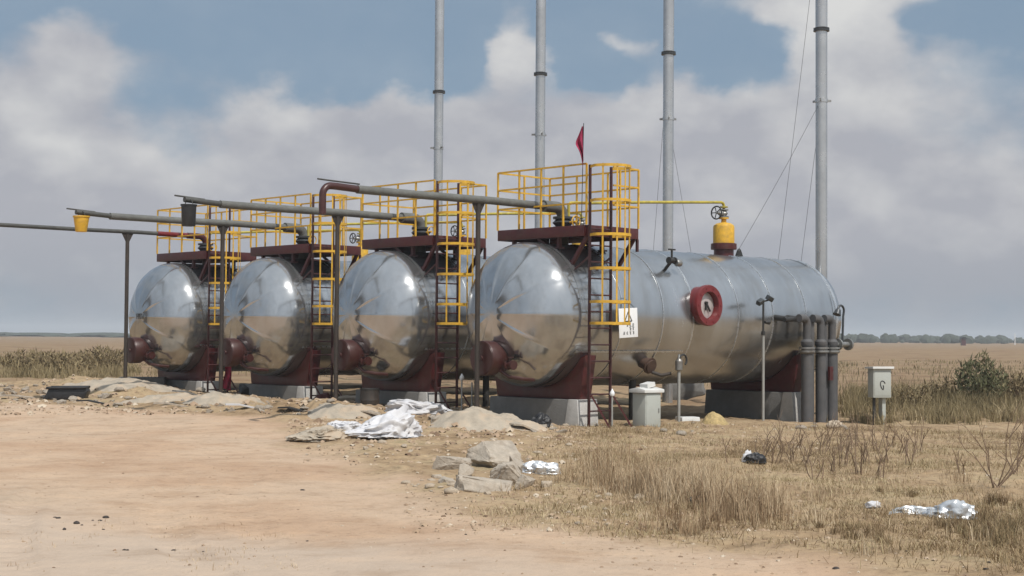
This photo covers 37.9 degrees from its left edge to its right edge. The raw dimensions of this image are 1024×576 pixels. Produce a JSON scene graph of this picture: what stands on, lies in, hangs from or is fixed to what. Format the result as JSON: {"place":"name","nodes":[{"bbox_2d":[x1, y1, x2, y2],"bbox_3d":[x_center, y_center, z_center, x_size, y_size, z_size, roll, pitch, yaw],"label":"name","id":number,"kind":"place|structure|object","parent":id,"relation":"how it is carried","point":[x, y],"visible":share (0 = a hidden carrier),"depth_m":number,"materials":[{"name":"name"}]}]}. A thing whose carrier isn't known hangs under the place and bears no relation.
{"place":"outdoors","nodes":[
{"label":"outdoors","id":0,"kind":"place"},
{"bbox_2d":[0,336,1023,575],"bbox_3d":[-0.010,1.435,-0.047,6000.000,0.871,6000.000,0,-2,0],"label":"ground","id":1,"kind":"structure","parent":0,"point":[349,551],"depth_m":15.90,"materials":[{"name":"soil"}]},
{"bbox_2d":[0,347,69,371],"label":"brown shrub","id":2,"kind":"object","parent":1,"relation":"on","point":[10,359],"visible":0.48,"depth_m":51.76,"materials":[{"name":"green plant"}]},
{"bbox_2d":[29,348,97,373],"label":"brown shrub","id":3,"kind":"object","parent":1,"relation":"on","point":[60,361],"visible":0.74,"depth_m":49.79,"materials":[{"name":"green plant"}]},
{"bbox_2d":[43,386,90,398],"bbox_3d":[-10.164,2.382,34.108,0.987,0.295,0.552,1,-2,-6],"label":"rubber trough","id":4,"kind":"object","parent":1,"relation":"on","point":[62,392],"visible":0.98,"depth_m":33.88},
{"bbox_2d":[0,350,142,378],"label":"brown scrub grass","id":5,"kind":"structure","parent":1,"relation":"on","point":[104,372],"depth_m":46.32,"materials":[{"name":"plant"}]},
{"bbox_2d":[73,343,123,370],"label":"brown shrub","id":6,"kind":"object","parent":1,"relation":"on","point":[99,355],"visible":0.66,"depth_m":52.78,"materials":[{"name":"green plant"}]},
{"bbox_2d":[0,223,216,377],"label":"overhead pipe","id":7,"kind":"object","parent":1,"relation":"on","point":[127,235],"visible":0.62,"depth_m":37.45,"materials":[{"name":"metal"}]},
{"bbox_2d":[62,377,186,391],"bbox_3d":[-9.374,2.375,36.074,3.488,0.418,2.476,0,-2,0],"label":"sand heap","id":8,"kind":"object","parent":1,"relation":"on","point":[107,383],"visible":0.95,"depth_m":35.52,"materials":[{"name":"sand"}]},
{"bbox_2d":[119,377,166,384],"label":"concrete slab","id":9,"kind":"structure","parent":1,"relation":"on","point":[160,380],"depth_m":38.33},
{"bbox_2d":[5,517,297,573],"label":"straw litter","id":10,"kind":"object","parent":1,"relation":"on","point":[185,548],"visible":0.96,"depth_m":11.81,"materials":[{"name":"beige plant"}]},
{"bbox_2d":[120,392,200,403],"bbox_3d":[-7.654,2.446,32.810,2.217,0.309,1.017,0,-2,0],"label":"sand heap","id":11,"kind":"object","parent":1,"relation":"on","point":[179,396],"visible":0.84,"depth_m":32.57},
{"bbox_2d":[66,208,316,392],"bbox_3d":[-7.113,0.662,33.770,6.341,4.575,0.583,2,-3,-44],"label":"overhead pipe","id":12,"kind":"object","parent":1,"relation":"on","point":[224,225],"visible":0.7,"depth_m":34.27,"materials":[{"name":"metal"}]},
{"bbox_2d":[73,211,89,231],"bbox_3d":[-9.211,-1.425,31.937,0.358,0.448,0.358,2,-3,-44],"label":"pail","id":13,"kind":"object","parent":12,"relation":"hanging from","point":[81,222],"visible":1,"depth_m":31.82,"materials":[{"name":"yellow paint"}]},
{"bbox_2d":[166,379,218,391],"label":"concrete plinth","id":14,"kind":"structure","parent":1,"relation":"on","point":[187,385],"depth_m":37.89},
{"bbox_2d":[123,263,249,380],"bbox_3d":[-5.789,1.189,41.040,10.414,3.814,3.016,2,-3,-44],"label":"storage tank","id":15,"kind":"object","parent":14,"relation":"on","point":[168,317],"visible":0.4,"depth_m":37.54,"materials":[{"name":"silver metal"}]},
{"bbox_2d":[156,205,257,279],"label":"access platform","id":16,"kind":"structure","parent":15,"relation":"on","point":[194,257],"depth_m":38.38,"materials":[{"name":"yellow paint"}]},
{"bbox_2d":[200,206,240,392],"bbox_3d":[-7.200,0.482,37.560,1.082,5.080,1.022,2,-3,-44],"label":"caged ladder","id":17,"kind":"object","parent":15,"relation":"attached to","point":[230,233],"visible":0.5,"depth_m":37.32,"materials":[{"name":"metal"}]},
{"bbox_2d":[223,367,231,390],"bbox_3d":[-7.175,2.126,37.518,0.359,0.929,0.090,2,-3,-44],"label":"rag","id":18,"kind":"object","parent":17,"relation":"hanging from","point":[227,379],"visible":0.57,"depth_m":37.54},
{"bbox_2d":[208,229,367,260],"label":"relief drum","id":19,"kind":"object","parent":15,"relation":"on","point":[363,251],"visible":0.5,"depth_m":42.38,"materials":[{"name":"yellow paint"}]},
{"bbox_2d":[182,391,264,404],"bbox_3d":[-6.194,2.395,32.012,1.908,0.380,1.388,0,-2,0],"label":"sand heap","id":20,"kind":"object","parent":1,"relation":"on","point":[213,397],"visible":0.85,"depth_m":31.79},
{"bbox_2d":[238,383,248,394],"bbox_3d":[-6.339,2.492,36.132,0.595,0.364,0.297,1,-2,-17],"label":"scrap piece","id":21,"kind":"object","parent":1,"relation":"on","point":[243,388],"visible":0.27,"depth_m":35.99,"materials":[{"name":"black metal"}]},
{"bbox_2d":[245,384,322,399],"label":"concrete plinth","id":22,"kind":"structure","parent":1,"relation":"on","point":[285,392],"depth_m":34.98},
{"bbox_2d":[218,257,495,385],"bbox_3d":[-2.779,1.107,37.872,10.414,3.814,3.016,2,-3,-44],"label":"storage tank","id":23,"kind":"object","parent":22,"relation":"on","point":[267,320],"visible":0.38,"depth_m":34.41,"materials":[{"name":"silver metal"}]},
{"bbox_2d":[250,193,361,275],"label":"access platform","id":24,"kind":"structure","parent":23,"relation":"on","point":[292,252],"depth_m":35.26,"materials":[{"name":"red paint"}]},
{"bbox_2d":[302,194,346,398],"bbox_3d":[-4.190,0.400,34.391,1.082,5.080,1.022,2,-3,-44],"label":"caged ladder","id":25,"kind":"object","parent":23,"relation":"attached to","point":[332,250],"visible":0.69,"depth_m":34.16,"materials":[{"name":"metal"}]},
{"bbox_2d":[307,221,470,254],"bbox_3d":[-3.057,-1.210,37.796,5.360,1.235,0.580,2,-3,-44],"label":"relief drum","id":26,"kind":"object","parent":23,"relation":"on","point":[463,251],"visible":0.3,"depth_m":38.80,"materials":[{"name":"yellow paint"}]},
{"bbox_2d":[174,195,435,400],"bbox_3d":[-4.102,0.579,30.602,6.341,4.578,0.583,2,-3,-44],"label":"overhead pipe","id":27,"kind":"object","parent":1,"relation":"on","point":[337,215],"visible":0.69,"depth_m":31.09,"materials":[{"name":"metal"}]},
{"bbox_2d":[180,199,196,226],"bbox_3d":[-6.222,-1.453,28.747,0.318,0.528,0.318,2,-3,-44],"label":"pail","id":28,"kind":"object","parent":27,"relation":"hanging from","point":[188,214],"visible":1,"depth_m":28.63,"materials":[{"name":"black plastic"}]},
{"bbox_2d":[285,425,354,441],"bbox_3d":[-3.031,2.294,23.602,1.075,0.255,0.733,1,-2,-5],"label":"heap","id":29,"kind":"object","parent":1,"relation":"on","point":[326,433],"visible":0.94,"depth_m":23.40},
{"bbox_2d":[307,403,377,418],"bbox_3d":[-3.273,2.409,28.952,1.571,0.353,1.158,0,-2,0],"label":"sand heap","id":30,"kind":"object","parent":1,"relation":"on","point":[334,411],"visible":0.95,"depth_m":28.68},
{"bbox_2d":[327,420,361,430],"bbox_3d":[-2.778,2.293,24.645,0.671,0.230,0.498,1,-2,-11],"label":"woven sack","id":31,"kind":"object","parent":1,"relation":"on","point":[346,425],"visible":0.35,"depth_m":24.52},
{"bbox_2d":[338,395,355,400],"bbox_3d":[-3.820,2.562,34.527,0.556,0.154,0.234,1,-2,-17],"label":"scrap piece","id":32,"kind":"object","parent":1,"relation":"on","point":[346,397],"visible":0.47,"depth_m":34.44,"materials":[{"name":"metal"}]},
{"bbox_2d":[360,388,379,404],"bbox_3d":[-2.978,2.291,31.241,0.413,0.390,0.416,1,-2,-11],"label":"steel drum","id":33,"kind":"object","parent":1,"relation":"on","point":[369,396],"visible":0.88,"depth_m":31.07,"materials":[{"name":"black metal"}]},
{"bbox_2d":[343,405,423,437],"bbox_3d":[-2.072,2.151,24.019,1.441,0.542,0.696,1,-2,-29],"label":"woven sack","id":34,"kind":"object","parent":1,"relation":"on","point":[401,422],"visible":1,"depth_m":23.89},
{"bbox_2d":[355,389,446,406],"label":"concrete plinth","id":35,"kind":"structure","parent":1,"relation":"on","point":[386,396],"depth_m":31.72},
{"bbox_2d":[331,250,639,406],"bbox_3d":[0.232,1.025,34.703,10.414,3.814,3.016,2,-3,-44],"label":"storage tank","id":36,"kind":"object","parent":35,"relation":"on","point":[387,320],"visible":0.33,"depth_m":31.29,"materials":[{"name":"silver metal"}]},
{"bbox_2d":[361,179,486,272],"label":"access platform","id":37,"kind":"structure","parent":36,"relation":"on","point":[402,244],"depth_m":32.11,"materials":[{"name":"red paint"}]},
{"bbox_2d":[424,180,474,408],"bbox_3d":[-1.179,0.318,31.223,1.082,5.080,1.022,2,-3,-44],"label":"caged ladder","id":38,"kind":"object","parent":36,"relation":"attached to","point":[459,244],"visible":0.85,"depth_m":31.00,"materials":[{"name":"metal"}]},
{"bbox_2d":[424,212,586,245],"bbox_3d":[-0.046,-1.292,34.628,5.360,1.235,0.580,2,-3,-44],"label":"relief drum","id":39,"kind":"object","parent":36,"relation":"on","point":[507,213],"visible":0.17,"depth_m":34.51,"materials":[{"name":"yellow paint"}]},
{"bbox_2d":[384,399,452,413],"bbox_3d":[-1.867,2.322,29.263,1.427,0.301,0.809,0,-2,9],"label":"plastic sheet","id":40,"kind":"object","parent":1,"relation":"on","point":[419,407],"visible":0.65,"depth_m":29.04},
{"bbox_2d":[430,0,444,252],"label":"chimney stack","id":41,"kind":"object","parent":1,"relation":"on","point":[438,93],"visible":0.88,"depth_m":45.00,"materials":[{"name":"metal"}]},
{"bbox_2d":[438,476,455,482],"bbox_3d":[-0.752,2.244,17.244,0.174,0.114,0.253,12,-2,28],"label":"concrete chunk","id":42,"kind":"object","parent":1,"relation":"on","point":[445,479],"visible":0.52,"depth_m":17.19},
{"bbox_2d":[317,178,579,406],"bbox_3d":[-1.037,0.496,27.485,6.190,4.584,0.583,2,-3,-44],"label":"overhead pipe","id":43,"kind":"object","parent":1,"relation":"on","point":[478,203],"visible":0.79,"depth_m":27.91,"materials":[{"name":"metal"}]},
{"bbox_2d":[444,486,458,493],"bbox_3d":[-0.648,2.155,15.938,0.167,0.078,0.142,1,-2,-10],"label":"stone","id":44,"kind":"object","parent":1,"relation":"on","point":[450,490],"visible":1,"depth_m":15.89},
{"bbox_2d":[432,456,471,469],"bbox_3d":[-0.767,2.292,19.342,0.528,0.253,0.307,7,7,6],"label":"concrete chunk","id":45,"kind":"object","parent":1,"relation":"on","point":[446,463],"visible":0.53,"depth_m":19.23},
{"bbox_2d":[458,463,473,475],"bbox_3d":[-0.589,2.278,18.428,0.192,0.226,0.225,37,-7,-33],"label":"concrete chunk","id":46,"kind":"object","parent":1,"relation":"on","point":[466,469],"visible":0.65,"depth_m":18.38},
{"bbox_2d":[429,406,529,431],"bbox_3d":[-0.612,2.339,26.588,1.975,0.479,1.638,1,-2,-24],"label":"sand heap","id":47,"kind":"object","parent":1,"relation":"on","point":[478,419],"visible":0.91,"depth_m":26.18,"materials":[{"name":"sand"}]},
{"bbox_2d":[454,475,512,492],"bbox_3d":[-0.310,2.163,16.192,0.642,0.220,0.422,12,11,-5],"label":"concrete chunk","id":48,"kind":"object","parent":1,"relation":"on","point":[465,483],"visible":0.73,"depth_m":16.07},
{"bbox_2d":[467,440,522,467],"bbox_3d":[-0.217,2.272,19.841,0.723,0.328,0.615,9,27,-22],"label":"concrete chunk","id":49,"kind":"object","parent":1,"relation":"on","point":[492,454],"visible":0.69,"depth_m":19.74,"materials":[{"name":"concrete"}]},
{"bbox_2d":[490,461,520,485],"bbox_3d":[-0.057,2.240,17.627,0.493,0.397,0.445,-34,-3,29],"label":"concrete chunk","id":50,"kind":"object","parent":1,"relation":"on","point":[510,470],"visible":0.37,"depth_m":17.42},
{"bbox_2d":[0,332,1023,343],"bbox_3d":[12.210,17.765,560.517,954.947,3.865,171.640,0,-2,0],"label":"wood","id":51,"kind":"object","parent":1,"relation":"on","point":[895,338],"visible":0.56,"depth_m":500.41,"materials":[{"name":"green plant"}]},
{"bbox_2d":[509,456,523,471],"bbox_3d":[0.060,2.249,18.633,0.221,0.229,0.305,17,-14,20],"label":"concrete chunk","id":52,"kind":"object","parent":1,"relation":"on","point":[518,462],"visible":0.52,"depth_m":18.55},
{"bbox_2d":[493,412,546,430],"bbox_3d":[-0.001,2.401,26.636,1.370,0.378,0.956,1,-2,-15],"label":"rubble mound","id":53,"kind":"object","parent":1,"relation":"on","point":[528,423],"visible":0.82,"depth_m":26.51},
{"bbox_2d":[515,474,535,489],"bbox_3d":[0.141,2.251,17.037,0.135,0.238,0.189,6,-15,40],"label":"concrete chunk","id":54,"kind":"object","parent":1,"relation":"on","point":[529,480],"visible":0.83,"depth_m":17.01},
{"bbox_2d":[531,0,546,227],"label":"chimney stack","id":55,"kind":"object","parent":1,"relation":"on","point":[540,73],"visible":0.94,"depth_m":41.78,"materials":[{"name":"metal"}]},
{"bbox_2d":[522,460,560,474],"bbox_3d":[0.341,2.237,18.640,0.558,0.174,0.332,1,-2,-6],"label":"foil wad","id":56,"kind":"object","parent":1,"relation":"on","point":[534,465],"visible":0.74,"depth_m":18.54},
{"bbox_2d":[532,412,550,426],"bbox_3d":[0.514,2.372,26.891,0.383,0.272,0.300,1,-2,-6],"label":"plastic bag","id":57,"kind":"object","parent":1,"relation":"on","point":[540,418],"visible":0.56,"depth_m":26.80,"materials":[{"name":"black plastic"}]},
{"bbox_2d":[489,396,597,426],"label":"concrete plinth","id":58,"kind":"structure","parent":1,"relation":"on","point":[569,412],"depth_m":28.55,"materials":[{"name":"concrete"}]},
{"bbox_2d":[466,242,841,419],"bbox_3d":[3.243,0.943,31.535,10.414,3.814,3.016,2,-3,-44],"label":"storage tank","id":59,"kind":"object","parent":58,"relation":"on","point":[702,312],"visible":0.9,"depth_m":29.52,"materials":[{"name":"metal"}]},
{"bbox_2d":[497,163,639,266],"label":"access platform","id":60,"kind":"structure","parent":59,"relation":"on","point":[576,233],"depth_m":28.96,"materials":[{"name":"red paint"}]},
{"bbox_2d":[576,123,583,221],"bbox_3d":[1.266,-2.162,27.966,0.157,1.860,0.136,0,-2,0],"label":"flag","id":61,"kind":"object","parent":60,"relation":"attached to","point":[580,142],"visible":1,"depth_m":27.98,"materials":[{"name":"red fabric"}]},
{"bbox_2d":[574,163,631,427],"bbox_3d":[1.832,0.236,28.055,1.082,5.080,1.022,2,-3,-44],"label":"caged ladder","id":62,"kind":"object","parent":59,"relation":"attached to","point":[617,234],"visible":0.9,"depth_m":27.82,"materials":[{"name":"metal"}]},
{"bbox_2d":[618,298,637,337],"bbox_3d":[2.182,0.574,28.570,0.558,0.770,0.142,2,-3,-44],"label":"warning placard","id":63,"kind":"object","parent":59,"relation":"attached to","point":[627,331],"visible":0.94,"depth_m":28.52,"materials":[{"name":"white metal"}]},
{"bbox_2d":[567,201,736,255],"bbox_3d":[2.965,-1.373,31.460,5.360,1.235,0.580,2,-3,-44],"label":"relief drum","id":64,"kind":"object","parent":59,"relation":"on","point":[723,243],"visible":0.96,"depth_m":32.88,"materials":[{"name":"yellow paint"}]},
{"bbox_2d":[610,389,614,426],"bbox_3d":[1.873,2.295,27.941,0.094,0.821,0.096,0,-2,0],"label":"marker stake","id":65,"kind":"object","parent":1,"relation":"on","point":[612,393],"visible":0.92,"depth_m":27.93,"materials":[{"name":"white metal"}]},
{"bbox_2d":[629,382,663,426],"bbox_3d":[2.554,2.246,28.322,0.560,0.931,0.400,2,-3,-44],"label":"cable cabinet","id":66,"kind":"object","parent":1,"relation":"on","point":[646,403],"visible":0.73,"depth_m":28.19,"materials":[{"name":"metal"}]},
{"bbox_2d":[659,0,675,402],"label":"chimney stack","id":67,"kind":"object","parent":1,"relation":"on","point":[668,53],"visible":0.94,"depth_m":38.55,"materials":[{"name":"metal"}]},
{"bbox_2d":[675,354,687,421],"bbox_3d":[3.328,2.004,29.343,0.304,1.429,0.150,2,-3,-44],"label":"standpipe","id":68,"kind":"object","parent":1,"relation":"on","point":[678,365],"visible":0.96,"depth_m":29.26,"materials":[{"name":"metal"}]},
{"bbox_2d":[543,432,825,535],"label":"tall dry grass","id":69,"kind":"structure","parent":1,"relation":"on","point":[664,488],"depth_m":15.19,"materials":[{"name":"plant"}]},
{"bbox_2d":[675,416,699,420],"bbox_3d":[3.511,2.627,29.881,0.418,0.100,0.298,1,-2,-23],"label":"paving block","id":70,"kind":"object","parent":1,"relation":"on","point":[686,418],"depth_m":29.76,"materials":[{"name":"white paint"}]},
{"bbox_2d":[673,383,705,399],"bbox_3d":[4.567,2.660,39.433,1.260,0.619,0.196,1,-2,-17],"label":"concrete plinth","id":71,"kind":"object","parent":1,"relation":"on","point":[690,391],"visible":0.52,"depth_m":39.39,"materials":[{"name":"concrete"}]},
{"bbox_2d":[701,412,728,424],"bbox_3d":[3.924,2.544,28.831,0.597,0.317,0.498,0,-2,0],"label":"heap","id":72,"kind":"object","parent":1,"relation":"on","point":[716,418],"visible":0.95,"depth_m":28.70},
{"bbox_2d":[457,418,1023,575],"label":"field stubble","id":73,"kind":"object","parent":1,"relation":"on","point":[1000,557],"visible":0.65,"depth_m":16.36,"materials":[{"name":"plant"}]},
{"bbox_2d":[705,389,800,421],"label":"concrete plinth","id":74,"kind":"structure","parent":1,"relation":"on","point":[740,403],"depth_m":33.45,"materials":[{"name":"concrete"}]},
{"bbox_2d":[743,452,766,462],"bbox_3d":[3.297,2.298,20.247,0.317,0.154,0.269,1,-2,-17],"label":"plastic bag","id":75,"kind":"object","parent":1,"relation":"on","point":[754,457],"visible":0.93,"depth_m":20.15,"materials":[{"name":"black plastic"}]},
{"bbox_2d":[756,294,773,420],"bbox_3d":[5.273,1.497,31.175,0.518,2.733,0.140,2,-3,-44],"label":"standpipe with valve","id":76,"kind":"object","parent":1,"relation":"on","point":[760,301],"visible":0.98,"depth_m":31.16,"materials":[{"name":"black metal"}]},
{"bbox_2d":[755,426,775,455],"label":"dead weed","id":77,"kind":"object","parent":1,"relation":"on","point":[765,442],"visible":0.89,"depth_m":20.47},
{"bbox_2d":[766,409,794,463],"bbox_3d":[3.647,2.041,20.379,0.480,0.764,0.185,1,-2,-17],"label":"dead weed","id":78,"kind":"object","parent":1,"relation":"on","point":[773,448],"visible":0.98,"depth_m":20.38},
{"bbox_2d":[579,437,1023,555],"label":"straw tufts","id":79,"kind":"object","parent":1,"relation":"on","point":[819,512],"visible":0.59,"depth_m":15.47,"materials":[{"name":"beige plant"}]},
{"bbox_2d":[795,425,822,464],"bbox_3d":[4.021,2.147,20.302,0.409,0.560,0.340,0,-2,0],"label":"dead weed","id":80,"kind":"object","parent":1,"relation":"on","point":[806,461],"visible":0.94,"depth_m":20.27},
{"bbox_2d":[801,446,824,480],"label":"dead weed","id":81,"kind":"object","parent":1,"relation":"on","point":[822,468],"visible":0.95,"depth_m":17.99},
{"bbox_2d":[774,304,853,422],"bbox_3d":[6.553,1.823,32.464,2.223,2.962,0.673,2,-3,-44],"label":"pipe manifold","id":82,"kind":"object","parent":1,"relation":"on","point":[828,347],"visible":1,"depth_m":32.28,"materials":[{"name":"metal"}]},
{"bbox_2d":[813,0,830,278],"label":"chimney stack","id":83,"kind":"object","parent":1,"relation":"on","point":[821,30],"visible":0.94,"depth_m":35.43,"materials":[{"name":"metal"}]},
{"bbox_2d":[778,0,809,258],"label":"guy wire","id":84,"kind":"object","parent":83,"relation":"attached to","point":[794,127],"visible":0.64,"depth_m":36.32,"materials":[{"name":"black metal"}]},
{"bbox_2d":[809,412,840,446],"bbox_3d":[4.875,2.190,23.158,0.447,0.593,0.284,1,-2,-17],"label":"dead weed","id":85,"kind":"object","parent":1,"relation":"on","point":[827,430],"visible":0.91,"depth_m":23.19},
{"bbox_2d":[816,421,839,453],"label":"dead weed","id":86,"kind":"object","parent":1,"relation":"on","point":[826,439],"visible":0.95,"depth_m":22.04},
{"bbox_2d":[826,442,841,471],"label":"dead weed","id":87,"kind":"object","parent":1,"relation":"on","point":[833,462],"visible":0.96,"depth_m":19.35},
{"bbox_2d":[836,431,856,465],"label":"dead weed","id":88,"kind":"object","parent":1,"relation":"on","point":[841,449],"visible":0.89,"depth_m":20.05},
{"bbox_2d":[847,411,858,445],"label":"dead weed","id":89,"kind":"object","parent":1,"relation":"on","point":[856,433],"visible":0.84,"depth_m":23.62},
{"bbox_2d":[845,424,870,474],"bbox_3d":[4.359,2.034,18.994,0.272,0.707,0.448,1,-2,-26],"label":"dead weed","id":90,"kind":"object","parent":1,"relation":"on","point":[862,453],"visible":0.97,"depth_m":19.00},
{"bbox_2d":[855,430,869,463],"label":"dead weed","id":91,"kind":"object","parent":1,"relation":"on","point":[864,447],"visible":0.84,"depth_m":20.14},
{"bbox_2d":[864,501,880,507],"bbox_3d":[3.599,2.156,14.888,0.166,0.072,0.130,0,-2,0],"label":"paper scrap","id":92,"kind":"object","parent":1,"relation":"on","point":[871,503],"visible":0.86,"depth_m":14.86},
{"bbox_2d":[865,414,886,450],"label":"dead weed","id":93,"kind":"object","parent":1,"relation":"on","point":[872,434],"visible":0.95,"depth_m":22.68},
{"bbox_2d":[867,422,890,462],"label":"dead weed","id":94,"kind":"object","parent":1,"relation":"on","point":[886,450],"visible":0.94,"depth_m":20.04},
{"bbox_2d":[865,367,893,424],"bbox_3d":[7.933,2.423,32.240,0.500,1.460,0.380,1,-2,-14],"label":"junction box","id":95,"kind":"object","parent":1,"relation":"on","point":[879,382],"visible":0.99,"depth_m":32.14,"materials":[{"name":"grey paint"}]},
{"bbox_2d":[875,372,889,395],"bbox_3d":[7.968,2.059,32.122,0.370,0.520,0.006,1,-2,-14],"label":"door","id":96,"kind":"structure","parent":95,"relation":"in","point":[879,376],"depth_m":32.12,"materials":[{"name":"grey paint"}]},
{"bbox_2d":[874,443,884,478],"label":"dead weed","id":97,"kind":"object","parent":1,"relation":"on","point":[880,460],"visible":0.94,"depth_m":18.33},
{"bbox_2d":[889,425,915,453],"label":"dead weed","id":98,"kind":"object","parent":1,"relation":"on","point":[906,439],"visible":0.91,"depth_m":22.04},
{"bbox_2d":[888,505,929,514],"bbox_3d":[3.976,2.179,14.632,0.637,0.105,0.255,1,-2,-6],"label":"foil strip","id":99,"kind":"object","parent":1,"relation":"on","point":[918,508],"visible":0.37,"depth_m":14.59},
{"bbox_2d":[891,416,929,452],"bbox_3d":[6.039,2.235,22.647,0.611,0.583,0.604,0,-2,0],"label":"dead weed","id":100,"kind":"object","parent":1,"relation":"on","point":[914,433],"visible":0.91,"depth_m":22.72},
{"bbox_2d":[903,433,917,464],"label":"dead weed","id":101,"kind":"object","parent":1,"relation":"on","point":[906,449],"visible":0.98,"depth_m":19.93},
{"bbox_2d":[889,383,934,405],"bbox_3d":[9.795,2.670,36.448,1.149,0.708,1.016,2,-2,-31],"label":"brown shrub","id":102,"kind":"object","parent":1,"relation":"on","point":[911,394],"visible":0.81,"depth_m":36.34,"materials":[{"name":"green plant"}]},
{"bbox_2d":[816,487,1023,546],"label":"field grass","id":103,"kind":"structure","parent":1,"relation":"on","point":[1007,526],"depth_m":13.19,"materials":[{"name":"plant"}]},
{"bbox_2d":[847,395,1023,424],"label":"pale tall grass","id":104,"kind":"structure","parent":1,"relation":"on","point":[931,416],"depth_m":32.83,"materials":[{"name":"plant"}]},
{"bbox_2d":[917,376,964,398],"bbox_3d":[11.241,2.653,38.909,1.307,0.877,1.043,0,-2,0],"label":"brown shrub","id":105,"kind":"object","parent":1,"relation":"on","point":[946,383],"visible":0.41,"depth_m":38.85,"materials":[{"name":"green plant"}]},
{"bbox_2d":[922,499,976,519],"bbox_3d":[4.178,2.101,14.252,0.516,0.184,0.315,0,-2,17],"label":"plastic bag","id":106,"kind":"object","parent":1,"relation":"on","point":[959,506],"visible":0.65,"depth_m":14.15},
{"bbox_2d":[951,348,1009,403],"bbox_3d":[11.939,2.289,37.931,1.440,1.569,1.252,0,-2,0],"label":"green shrub","id":107,"kind":"object","parent":1,"relation":"on","point":[984,378],"visible":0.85,"depth_m":37.81,"materials":[{"name":"green plant"}]},
{"bbox_2d":[957,398,1023,487],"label":"dead weed","id":108,"kind":"object","parent":1,"relation":"on","point":[1004,479],"visible":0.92,"depth_m":17.12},
{"bbox_2d":[990,411,1023,474],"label":"dead weed","id":109,"kind":"object","parent":1,"relation":"on","point":[1010,445],"visible":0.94,"depth_m":18.66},
{"bbox_2d":[997,373,1023,400],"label":"brown shrub","id":110,"kind":"object","parent":1,"relation":"on","point":[1018,385],"visible":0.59,"depth_m":40.25,"materials":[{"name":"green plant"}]},
{"bbox_2d":[0,351,1023,422],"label":"wild grass","id":111,"kind":"structure","parent":0,"point":[153,371],"depth_m":57.11,"materials":[{"name":"plant"}]},
{"bbox_2d":[0,0,1023,340],"label":"sky","id":112,"kind":"structure","parent":0,"point":[107,106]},
{"bbox_2d":[838,377,1023,417],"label":"brown scrub grass","id":113,"kind":"structure","parent":0,"point":[855,397],"depth_m":36.19,"materials":[{"name":"plant"}]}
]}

